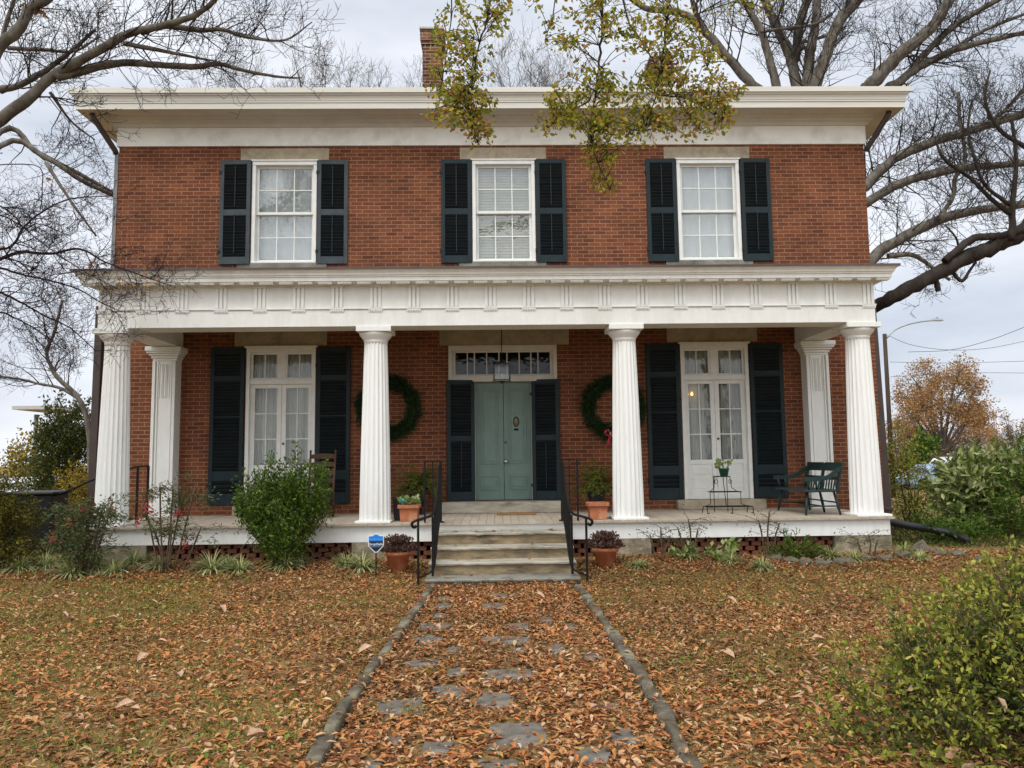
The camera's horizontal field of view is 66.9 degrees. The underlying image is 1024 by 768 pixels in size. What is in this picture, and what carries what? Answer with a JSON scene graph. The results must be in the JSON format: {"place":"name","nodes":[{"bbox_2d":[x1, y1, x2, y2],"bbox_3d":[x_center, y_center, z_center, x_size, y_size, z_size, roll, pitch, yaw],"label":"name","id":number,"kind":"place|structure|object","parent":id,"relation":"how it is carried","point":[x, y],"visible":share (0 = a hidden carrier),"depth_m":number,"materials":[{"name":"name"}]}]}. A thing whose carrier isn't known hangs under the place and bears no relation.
{"place":"outdoors","nodes":[
{"label":"outdoors","id":0,"kind":"place"},
{"bbox_2d":[0,455,1023,767],"bbox_3d":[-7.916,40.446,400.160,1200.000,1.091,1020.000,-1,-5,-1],"label":"ground","id":1,"kind":"structure","parent":0,"point":[510,719],"depth_m":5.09,"materials":[{"name":"plant"}]},
{"bbox_2d":[0,549,40,576],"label":"liriope clump","id":2,"kind":"object","parent":1,"relation":"on","point":[21,569],"visible":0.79,"depth_m":9.53,"materials":[{"name":"plant"}]},
{"bbox_2d":[0,460,48,572],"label":"golden evergreen","id":3,"kind":"object","parent":1,"relation":"on","point":[8,506],"visible":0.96,"depth_m":9.71,"materials":[{"name":"plant"}]},
{"bbox_2d":[0,420,48,477],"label":"orange tree","id":4,"kind":"object","parent":1,"relation":"on","point":[18,454],"visible":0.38,"depth_m":45.10,"materials":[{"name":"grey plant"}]},
{"bbox_2d":[0,490,71,550],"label":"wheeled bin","id":5,"kind":"object","parent":1,"relation":"on","point":[49,496],"visible":0.4,"depth_m":11.13,"materials":[{"name":"black plastic"}]},
{"bbox_2d":[23,548,70,572],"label":"liriope clump","id":6,"kind":"object","parent":1,"relation":"on","point":[47,562],"visible":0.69,"depth_m":9.70,"materials":[{"name":"plant"}]},
{"bbox_2d":[0,279,95,478],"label":"leaning tree","id":7,"kind":"object","parent":1,"relation":"on","point":[70,390],"visible":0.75,"depth_m":18.12,"materials":[{"name":"grey plant"}]},
{"bbox_2d":[12,405,89,446],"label":"canopy building","id":8,"kind":"structure","parent":1,"relation":"on","point":[32,408],"depth_m":68.94,"materials":[{"name":"concrete"}]},
{"bbox_2d":[14,388,91,516],"bbox_3d":[-11.215,1.833,19.442,2.250,3.556,2.133,1,-6,-16],"label":"broad evergreen","id":9,"kind":"object","parent":1,"relation":"on","point":[62,439],"visible":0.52,"depth_m":19.14,"materials":[{"name":"plant"}]},
{"bbox_2d":[50,457,88,521],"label":"yellow shrub","id":10,"kind":"object","parent":1,"relation":"on","point":[81,490],"visible":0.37,"depth_m":16.21,"materials":[{"name":"plant"}]},
{"bbox_2d":[42,559,96,580],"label":"liriope clump","id":11,"kind":"object","parent":1,"relation":"on","point":[70,571],"visible":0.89,"depth_m":9.29,"materials":[{"name":"plant"}]},
{"bbox_2d":[37,491,141,574],"bbox_3d":[-5.214,1.825,9.460,1.326,1.051,0.850,-1,-5,-1],"label":"nandina shrub","id":12,"kind":"object","parent":1,"relation":"on","point":[81,539],"visible":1,"depth_m":9.35,"materials":[{"name":"green plant"}]},
{"bbox_2d":[82,548,115,574],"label":"liriope clump","id":13,"kind":"object","parent":1,"relation":"on","point":[97,566],"visible":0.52,"depth_m":9.54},
{"bbox_2d":[0,152,207,381],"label":"ornamental tree","id":14,"kind":"object","parent":1,"relation":"on","point":[24,227],"visible":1,"depth_m":8.93,"materials":[{"name":"grey plant"}]},
{"bbox_2d":[94,558,130,578],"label":"liriope clump","id":15,"kind":"object","parent":1,"relation":"on","point":[114,568],"visible":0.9,"depth_m":9.34,"materials":[{"name":"plant"}]},
{"bbox_2d":[112,549,153,568],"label":"liriope clump","id":16,"kind":"object","parent":1,"relation":"on","point":[131,559],"visible":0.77,"depth_m":9.80,"materials":[{"name":"plant"}]},
{"bbox_2d":[0,0,344,240],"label":"bare tree","id":17,"kind":"object","parent":1,"relation":"on","point":[72,68],"visible":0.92,"depth_m":9.75,"materials":[{"name":"grey plant"}]},
{"bbox_2d":[125,469,235,573],"bbox_3d":[-4.119,1.693,9.529,1.408,1.288,0.661,-1,-5,-1],"label":"nandina shrub","id":18,"kind":"object","parent":1,"relation":"on","point":[170,527],"visible":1,"depth_m":9.50,"materials":[{"name":"green plant"}]},
{"bbox_2d":[182,548,231,577],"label":"liriope clump","id":19,"kind":"object","parent":1,"relation":"on","point":[209,566],"visible":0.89,"depth_m":9.42,"materials":[{"name":"plant"}]},
{"bbox_2d":[215,554,264,574],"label":"liriope clump","id":20,"kind":"object","parent":1,"relation":"on","point":[241,567],"visible":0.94,"depth_m":9.41,"materials":[{"name":"plant"}]},
{"bbox_2d":[180,52,314,87],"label":"distant bare tree","id":21,"kind":"object","parent":1,"relation":"on","point":[234,84],"visible":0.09,"depth_m":53.23,"materials":[{"name":"grey plant"}]},
{"bbox_2d":[228,439,334,570],"bbox_3d":[-2.889,1.590,9.662,1.260,1.805,0.902,1,-6,-22],"label":"evergreen bush","id":22,"kind":"object","parent":1,"relation":"on","point":[276,535],"visible":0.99,"depth_m":9.56,"materials":[{"name":"green plant"}]},
{"bbox_2d":[260,553,309,574],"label":"liriope clump","id":23,"kind":"object","parent":1,"relation":"on","point":[287,563],"visible":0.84,"depth_m":9.48,"materials":[{"name":"plant"}]},
{"bbox_2d":[305,734,335,767],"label":"edging stone","id":24,"kind":"object","parent":1,"relation":"on","point":[320,749],"visible":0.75,"depth_m":3.76,"materials":[{"name":"stone"}]},
{"bbox_2d":[258,14,390,86],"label":"distant bare tree","id":25,"kind":"object","parent":1,"relation":"on","point":[317,72],"visible":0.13,"depth_m":45.53,"materials":[{"name":"grey plant"}]},
{"bbox_2d":[324,697,353,738],"bbox_3d":[-0.953,1.858,4.281,0.083,0.112,0.530,-1,-5,-1],"label":"edging stone","id":26,"kind":"object","parent":1,"relation":"on","point":[335,722],"visible":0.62,"depth_m":4.20,"materials":[{"name":"stone"}]},
{"bbox_2d":[346,675,370,703],"bbox_3d":[-0.958,1.920,4.833,0.093,0.096,0.474,-1,-5,0],"label":"edging stone","id":27,"kind":"object","parent":1,"relation":"on","point":[358,690],"visible":0.59,"depth_m":4.76,"materials":[{"name":"stone"}]},
{"bbox_2d":[338,550,382,575],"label":"liriope clump","id":28,"kind":"object","parent":1,"relation":"on","point":[363,565],"visible":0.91,"depth_m":9.44,"materials":[{"name":"plant"}]},
{"bbox_2d":[363,657,380,676],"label":"edging stone","id":29,"kind":"object","parent":1,"relation":"on","point":[372,666],"visible":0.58,"depth_m":5.24,"materials":[{"name":"stone"}]},
{"bbox_2d":[368,533,383,576],"bbox_3d":[-1.623,2.065,9.243,0.187,0.556,0.033,-1,-5,-1],"label":"yard sign","id":30,"kind":"object","parent":1,"relation":"on","point":[375,542],"visible":1,"depth_m":9.25,"materials":[{"name":"blue metal"}]},
{"bbox_2d":[334,55,444,86],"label":"distant bare tree","id":31,"kind":"object","parent":1,"relation":"on","point":[361,76],"visible":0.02,"depth_m":51.84,"materials":[{"name":"grey plant"}]},
{"bbox_2d":[377,630,403,661],"bbox_3d":[-0.933,2.030,5.963,0.083,0.091,0.868,-1,-4,2],"label":"edging stone","id":32,"kind":"object","parent":1,"relation":"on","point":[388,647],"visible":0.48,"depth_m":5.89,"materials":[{"name":"stone"}]},
{"bbox_2d":[379,533,416,571],"bbox_3d":[-1.413,2.069,9.546,0.497,0.455,0.454,-1,-5,-1],"label":"potted mum","id":33,"kind":"object","parent":1,"relation":"on","point":[396,554],"visible":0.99,"depth_m":9.44,"materials":[{"name":"ceramic"}]},
{"bbox_2d":[375,697,424,716],"bbox_3d":[-0.644,1.901,4.524,0.290,0.043,0.335,-1,-6,-1],"label":"stepping stone","id":34,"kind":"object","parent":1,"relation":"on","point":[395,705],"visible":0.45,"depth_m":4.50,"materials":[{"name":"stone"}]},
{"bbox_2d":[397,609,418,631],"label":"edging stone","id":35,"kind":"object","parent":1,"relation":"on","point":[405,622],"visible":0.57,"depth_m":6.70,"materials":[{"name":"stone"}]},
{"bbox_2d":[404,659,440,669],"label":"stepping stone","id":36,"kind":"object","parent":1,"relation":"on","point":[417,663],"visible":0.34,"depth_m":5.45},
{"bbox_2d":[421,740,453,759],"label":"stepping stone","id":37,"kind":"object","parent":1,"relation":"on","point":[440,747],"visible":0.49,"depth_m":3.86,"materials":[{"name":"stone"}]},
{"bbox_2d":[431,685,468,697],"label":"stepping stone","id":38,"kind":"object","parent":1,"relation":"on","point":[443,689],"visible":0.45,"depth_m":4.81,"materials":[{"name":"stone"}]},
{"bbox_2d":[68,27,911,562],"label":"brick house","id":39,"kind":"structure","parent":1,"relation":"on","point":[346,245],"depth_m":12.31,"materials":[{"name":"brick"}]},
{"bbox_2d":[42,465,149,552],"bbox_3d":[-6.054,1.899,11.274,1.493,1.413,0.032,-1,-5,-1],"label":"side handrail","id":40,"kind":"object","parent":39,"relation":"on","point":[137,481],"visible":0.6,"depth_m":11.31,"materials":[{"name":"black metal"}]},
{"bbox_2d":[232,331,326,515],"bbox_3d":[-3.662,0.596,12.250,1.460,2.903,0.376,-1,-5,-1],"label":"french window","id":41,"kind":"structure","parent":39,"relation":"in","point":[281,396],"depth_m":12.32,"materials":[{"name":"paint"}]},
{"bbox_2d":[237,148,328,267],"bbox_3d":[-3.699,-2.817,12.600,1.450,2.040,0.220,-1,-5,-1],"label":"window","id":42,"kind":"structure","parent":39,"relation":"in","point":[284,180],"depth_m":12.63,"materials":[{"name":"glass"}]},
{"bbox_2d":[308,450,336,516],"bbox_3d":[-2.892,1.464,11.410,0.478,0.995,0.501,-2,-6,13],"label":"ladder back chair","id":43,"kind":"object","parent":39,"relation":"on","point":[323,456],"visible":0.43,"depth_m":11.62,"materials":[{"name":"brown wood"}]},
{"bbox_2d":[353,372,422,442],"bbox_3d":[-1.942,0.373,12.143,1.121,1.148,0.317,-1,-5,-1],"label":"wreath","id":44,"kind":"object","parent":39,"relation":"attached to","point":[413,398],"visible":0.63,"depth_m":12.11,"materials":[{"name":"plant"}]},
{"bbox_2d":[397,494,420,521],"bbox_3d":[-1.403,1.674,10.523,0.321,0.372,0.338,-1,-5,-1],"label":"square planter","id":45,"kind":"object","parent":39,"relation":"on","point":[409,511],"visible":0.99,"depth_m":10.39,"materials":[{"name":"ceramic"}]},
{"bbox_2d":[391,463,446,514],"bbox_3d":[-1.441,1.590,11.784,0.911,0.781,0.884,-1,-5,-1],"label":"potted fern","id":46,"kind":"object","parent":39,"relation":"on","point":[415,487],"visible":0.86,"depth_m":11.70,"materials":[{"name":"plant"}]},
{"bbox_2d":[493,330,510,382],"bbox_3d":[-0.154,-0.535,11.376,0.252,1.063,0.252,-1,-5,-1],"label":"porch lantern","id":47,"kind":"object","parent":39,"relation":"hanging from","point":[501,363],"visible":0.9,"depth_m":11.29,"materials":[{"name":"black metal"}]},
{"bbox_2d":[459,147,546,265],"bbox_3d":[-0.150,-2.853,12.679,1.430,2.040,0.230,-1,-5,-1],"label":"window","id":48,"kind":"structure","parent":39,"relation":"in","point":[503,179],"depth_m":12.70,"materials":[{"name":"glass"}]},
{"bbox_2d":[475,382,531,499],"bbox_3d":[-0.135,0.902,12.353,0.890,1.874,0.120,-1,-5,-1],"label":"front door","id":49,"kind":"structure","parent":39,"relation":"in","point":[503,455],"depth_m":12.37,"materials":[{"name":"paint"}]},
{"bbox_2d":[585,501,609,519],"bbox_3d":[1.156,1.713,10.481,0.298,0.225,0.298,-1,-5,-1],"label":"square planter","id":50,"kind":"object","parent":39,"relation":"on","point":[597,510],"visible":0.94,"depth_m":10.36,"materials":[{"name":"ceramic"}]},
{"bbox_2d":[568,457,612,501],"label":"potted fern","id":51,"kind":"object","parent":50,"relation":"in","point":[596,489],"visible":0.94,"depth_m":11.69,"materials":[{"name":"plant"}]},
{"bbox_2d":[579,373,647,445],"bbox_3d":[1.602,0.396,12.217,1.121,1.167,0.320,-1,-5,-1],"label":"wreath","id":52,"kind":"object","parent":39,"relation":"attached to","point":[598,387],"visible":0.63,"depth_m":12.18,"materials":[{"name":"green plant"}]},
{"bbox_2d":[663,147,752,264],"bbox_3d":[3.204,-2.887,12.745,1.440,2.040,0.220,-1,-5,-1],"label":"window","id":53,"kind":"structure","parent":39,"relation":"in","point":[708,188],"depth_m":12.78,"materials":[{"name":"glass"}]},
{"bbox_2d":[667,327,766,509],"bbox_3d":[3.236,0.526,12.393,1.460,2.903,0.375,-1,-5,-1],"label":"french window","id":54,"kind":"structure","parent":39,"relation":"in","point":[716,421],"depth_m":12.43,"materials":[{"name":"paint"}]},
{"bbox_2d":[702,476,753,513],"bbox_3d":[3.124,1.620,11.346,0.676,0.535,0.477,-1,-5,-1],"label":"wire plant stand","id":55,"kind":"object","parent":39,"relation":"on","point":[727,505],"visible":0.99,"depth_m":11.34,"materials":[{"name":"black metal"}]},
{"bbox_2d":[714,458,732,475],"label":"potted plant","id":56,"kind":"object","parent":55,"relation":"on","point":[718,464],"visible":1,"depth_m":11.49,"materials":[{"name":"green plant"}]},
{"bbox_2d":[773,462,842,514],"bbox_3d":[4.274,1.498,11.217,0.567,0.723,1.190,-1,-5,-1],"label":"garden bench","id":57,"kind":"object","parent":39,"relation":"on","point":[835,468],"visible":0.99,"depth_m":11.05,"materials":[{"name":"green paint"}]},
{"bbox_2d":[472,692,513,709],"bbox_3d":[-0.082,1.902,4.609,0.262,0.046,0.297,-2,-6,13],"label":"stepping stone","id":58,"kind":"object","parent":1,"relation":"on","point":[484,698],"visible":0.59,"depth_m":4.62,"materials":[{"name":"stone"}]},
{"bbox_2d":[478,759,518,767],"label":"stepping stone","id":59,"kind":"object","parent":1,"relation":"on","point":[488,764],"visible":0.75,"depth_m":3.65,"materials":[{"name":"stone"}]},
{"bbox_2d":[425,529,580,585],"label":"stone steps","id":60,"kind":"structure","parent":1,"relation":"on","point":[509,552],"depth_m":9.47,"materials":[{"name":"stone"}]},
{"bbox_2d":[411,460,443,584],"bbox_3d":[-1.029,1.663,9.549,0.263,1.432,1.405,-1,-5,0],"label":"iron handrail","id":61,"kind":"object","parent":60,"relation":"on","point":[436,520],"visible":1,"depth_m":9.40,"materials":[{"name":"metal"}]},
{"bbox_2d":[559,459,593,581],"bbox_3d":[0.780,1.645,9.587,0.263,1.432,1.405,0,-6,-2],"label":"iron handrail","id":62,"kind":"object","parent":60,"relation":"on","point":[566,516],"visible":0.99,"depth_m":9.42,"materials":[{"name":"metal"}]},
{"bbox_2d":[482,637,531,646],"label":"stepping stone","id":63,"kind":"object","parent":1,"relation":"on","point":[495,639],"visible":0.36,"depth_m":6.11,"materials":[{"name":"stone"}]},
{"bbox_2d":[483,669,531,681],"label":"stepping stone","id":64,"kind":"object","parent":1,"relation":"on","point":[527,672],"visible":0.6,"depth_m":5.17,"materials":[{"name":"stone"}]},
{"bbox_2d":[0,548,1023,767],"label":"fallen leaves","id":65,"kind":"object","parent":1,"relation":"on","point":[464,737],"visible":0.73,"depth_m":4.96,"materials":[{"name":"brown plant"}]},
{"bbox_2d":[0,555,1023,767],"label":"lawn weeds","id":66,"kind":"object","parent":1,"relation":"on","point":[205,755],"visible":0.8,"depth_m":5.20,"materials":[{"name":"green plant"}]},
{"bbox_2d":[488,722,549,750],"bbox_3d":[0.033,1.844,4.018,0.319,0.043,0.380,-1,-5,-1],"label":"stepping stone","id":67,"kind":"object","parent":1,"relation":"on","point":[513,731],"visible":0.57,"depth_m":4.03,"materials":[{"name":"stone"}]},
{"bbox_2d":[28,528,1020,576],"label":"fallen leaves","id":68,"kind":"object","parent":1,"relation":"on","point":[594,564],"visible":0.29,"depth_m":9.95,"materials":[{"name":"brown plant"}]},
{"bbox_2d":[387,661,672,720],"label":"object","id":69,"kind":"structure","parent":1,"relation":"on","point":[428,670],"depth_m":4.53,"materials":[{"name":"plant"}]},
{"bbox_2d":[474,21,602,86],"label":"distant bare tree","id":70,"kind":"object","parent":1,"relation":"on","point":[542,80],"visible":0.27,"depth_m":48.48,"materials":[{"name":"grey plant"}]},
{"bbox_2d":[574,584,593,603],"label":"edging stone","id":71,"kind":"object","parent":1,"relation":"on","point":[587,597],"visible":0.62,"depth_m":7.81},
{"bbox_2d":[573,746,611,766],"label":"stepping stone","id":72,"kind":"object","parent":1,"relation":"on","point":[604,754],"visible":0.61,"depth_m":3.74,"materials":[{"name":"stone"}]},
{"bbox_2d":[420,0,782,196],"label":"oak tree","id":73,"kind":"object","parent":1,"relation":"on","point":[597,122],"visible":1,"depth_m":6.52,"materials":[{"name":"green plant"}]},
{"bbox_2d":[588,530,625,567],"bbox_3d":[1.153,2.033,9.600,0.517,0.453,0.447,-1,-5,-1],"label":"potted mum","id":74,"kind":"object","parent":1,"relation":"on","point":[605,549],"visible":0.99,"depth_m":9.50,"materials":[{"name":"ceramic"}]},
{"bbox_2d":[606,630,638,670],"bbox_3d":[0.817,1.982,5.741,0.112,0.102,1.011,-1,-5,-1],"label":"edging stone","id":75,"kind":"object","parent":1,"relation":"on","point":[614,636],"visible":0.58,"depth_m":5.68,"materials":[{"name":"stone"}]},
{"bbox_2d":[609,729,640,746],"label":"stepping stone","id":76,"kind":"object","parent":1,"relation":"on","point":[622,734],"visible":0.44,"depth_m":3.98,"materials":[{"name":"stone"}]},
{"bbox_2d":[630,663,653,689],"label":"edging stone","id":77,"kind":"object","parent":1,"relation":"on","point":[645,681],"visible":0.59,"depth_m":4.91,"materials":[{"name":"stone"}]},
{"bbox_2d":[643,689,666,710],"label":"edging stone","id":78,"kind":"object","parent":1,"relation":"on","point":[651,693],"visible":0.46,"depth_m":4.51,"materials":[{"name":"stone"}]},
{"bbox_2d":[629,523,684,560],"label":"nandina shrub","id":79,"kind":"object","parent":1,"relation":"on","point":[661,540],"visible":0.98,"depth_m":9.81,"materials":[{"name":"brown plant"}]},
{"bbox_2d":[653,702,675,728],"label":"edging stone","id":80,"kind":"object","parent":1,"relation":"on","point":[664,712],"visible":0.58,"depth_m":4.19,"materials":[{"name":"stone"}]},
{"bbox_2d":[664,721,689,755],"bbox_3d":[0.826,1.802,3.874,0.073,0.103,0.406,-1,-4,2],"label":"edging stone","id":81,"kind":"object","parent":1,"relation":"on","point":[673,731],"visible":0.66,"depth_m":3.84,"materials":[{"name":"stone"}]},
{"bbox_2d":[668,540,698,560],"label":"bed plant","id":82,"kind":"object","parent":1,"relation":"on","point":[674,552],"visible":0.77,"depth_m":9.81,"materials":[{"name":"green plant"}]},
{"bbox_2d":[661,502,714,558],"bbox_3d":[2.232,1.885,9.806,0.592,0.751,0.574,-3,-6,26],"label":"nandina shrub","id":83,"kind":"object","parent":1,"relation":"on","point":[690,529],"visible":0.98,"depth_m":9.82,"materials":[{"name":"brown plant"}]},
{"bbox_2d":[677,755,702,767],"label":"edging stone","id":84,"kind":"object","parent":1,"relation":"on","point":[695,762],"visible":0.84,"depth_m":3.54,"materials":[{"name":"stone"}]},
{"bbox_2d":[701,537,741,559],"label":"bed plant","id":85,"kind":"object","parent":1,"relation":"on","point":[731,544],"visible":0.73,"depth_m":9.87,"materials":[{"name":"green plant"}]},
{"bbox_2d":[726,510,794,557],"bbox_3d":[3.170,1.917,9.787,0.882,0.687,0.443,-1,-5,-1],"label":"nandina shrub","id":86,"kind":"object","parent":1,"relation":"on","point":[768,524],"visible":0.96,"depth_m":9.84,"materials":[{"name":"brown plant"}]},
{"bbox_2d":[759,528,828,558],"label":"bed plant","id":87,"kind":"object","parent":1,"relation":"on","point":[788,540],"visible":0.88,"depth_m":9.85,"materials":[{"name":"green plant"}]},
{"bbox_2d":[580,0,1023,299],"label":"bare tree","id":88,"kind":"object","parent":1,"relation":"on","point":[810,73],"visible":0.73,"depth_m":24.35,"materials":[{"name":"grey plant"}]},
{"bbox_2d":[833,527,895,556],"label":"nandina shrub","id":89,"kind":"object","parent":1,"relation":"on","point":[867,540],"visible":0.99,"depth_m":9.87,"materials":[{"name":"brown plant"}]},
{"bbox_2d":[792,534,1023,767],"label":"boxwood shrub","id":90,"kind":"object","parent":1,"relation":"on","point":[981,663],"visible":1,"depth_m":3.78,"materials":[{"name":"green plant"}]},
{"bbox_2d":[882,317,943,497],"bbox_3d":[19.224,1.223,36.712,3.014,8.862,0.280,-1,-5,-1],"label":"street lamp","id":91,"kind":"object","parent":1,"relation":"on","point":[887,388],"visible":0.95,"depth_m":36.71,"materials":[{"name":"metal"}]},
{"bbox_2d":[885,419,945,529],"bbox_3d":[6.807,1.605,13.309,1.212,2.017,1.186,-5,-7,41],"label":"loose shrub","id":92,"kind":"object","parent":1,"relation":"on","point":[912,503],"visible":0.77,"depth_m":13.24,"materials":[{"name":"green plant"}]},
{"bbox_2d":[901,425,945,468],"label":"green tree","id":93,"kind":"object","parent":1,"relation":"on","point":[928,445],"visible":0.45,"depth_m":58.35,"materials":[{"name":"green plant"}]},
{"bbox_2d":[890,519,969,542],"bbox_3d":[5.989,2.115,11.174,1.094,0.378,0.181,-2,-6,10],"label":"drain pipe","id":94,"kind":"object","parent":1,"relation":"on","point":[914,526],"visible":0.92,"depth_m":11.16,"materials":[{"name":"black plastic"}]},
{"bbox_2d":[885,351,1006,463],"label":"autumn oak","id":95,"kind":"object","parent":1,"relation":"on","point":[973,417],"visible":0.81,"depth_m":63.94,"materials":[{"name":"orange plant"}]},
{"bbox_2d":[874,45,1023,317],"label":"bare tree","id":96,"kind":"object","parent":1,"relation":"on","point":[956,258],"visible":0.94,"depth_m":13.80,"materials":[{"name":"grey plant"}]},
{"bbox_2d":[922,423,986,462],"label":"bare thicket tree","id":97,"kind":"object","parent":1,"relation":"on","point":[957,442],"visible":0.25,"depth_m":54.90,"materials":[{"name":"plant"}]},
{"bbox_2d":[904,501,1007,545],"bbox_3d":[6.415,2.137,11.377,1.226,0.848,1.058,2,-6,-24],"label":"evergreen shrub","id":98,"kind":"object","parent":1,"relation":"on","point":[963,530],"visible":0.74,"depth_m":11.26,"materials":[{"name":"green plant"}]},
{"bbox_2d":[891,518,1023,547],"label":"ground cover","id":99,"kind":"object","parent":1,"relation":"on","point":[906,535],"visible":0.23,"depth_m":11.24,"materials":[{"name":"green plant"}]},
{"bbox_2d":[918,438,1023,531],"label":"laurel shrub","id":100,"kind":"object","parent":1,"relation":"on","point":[966,471],"visible":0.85,"depth_m":12.27,"materials":[{"name":"green plant"}]},
{"bbox_2d":[965,430,1023,538],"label":"dark evergreen shrub","id":101,"kind":"object","parent":1,"relation":"on","point":[1017,518],"visible":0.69,"depth_m":11.89,"materials":[{"name":"green plant"}]},
{"bbox_2d":[977,407,1023,464],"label":"bare thicket tree","id":102,"kind":"object","parent":1,"relation":"on","point":[1009,434],"visible":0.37,"depth_m":87.96,"materials":[{"name":"brown plant"}]},
{"bbox_2d":[0,0,1023,466],"label":"sky","id":103,"kind":"structure","parent":0,"point":[991,304],"materials":[{"name":"white"}]},
{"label":"street","id":104,"kind":"structure","parent":0,"visible":0},
{"bbox_2d":[896,464,949,488],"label":"parked car","id":105,"kind":"object","parent":104,"relation":"on","point":[928,467],"visible":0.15,"depth_m":44.60,"materials":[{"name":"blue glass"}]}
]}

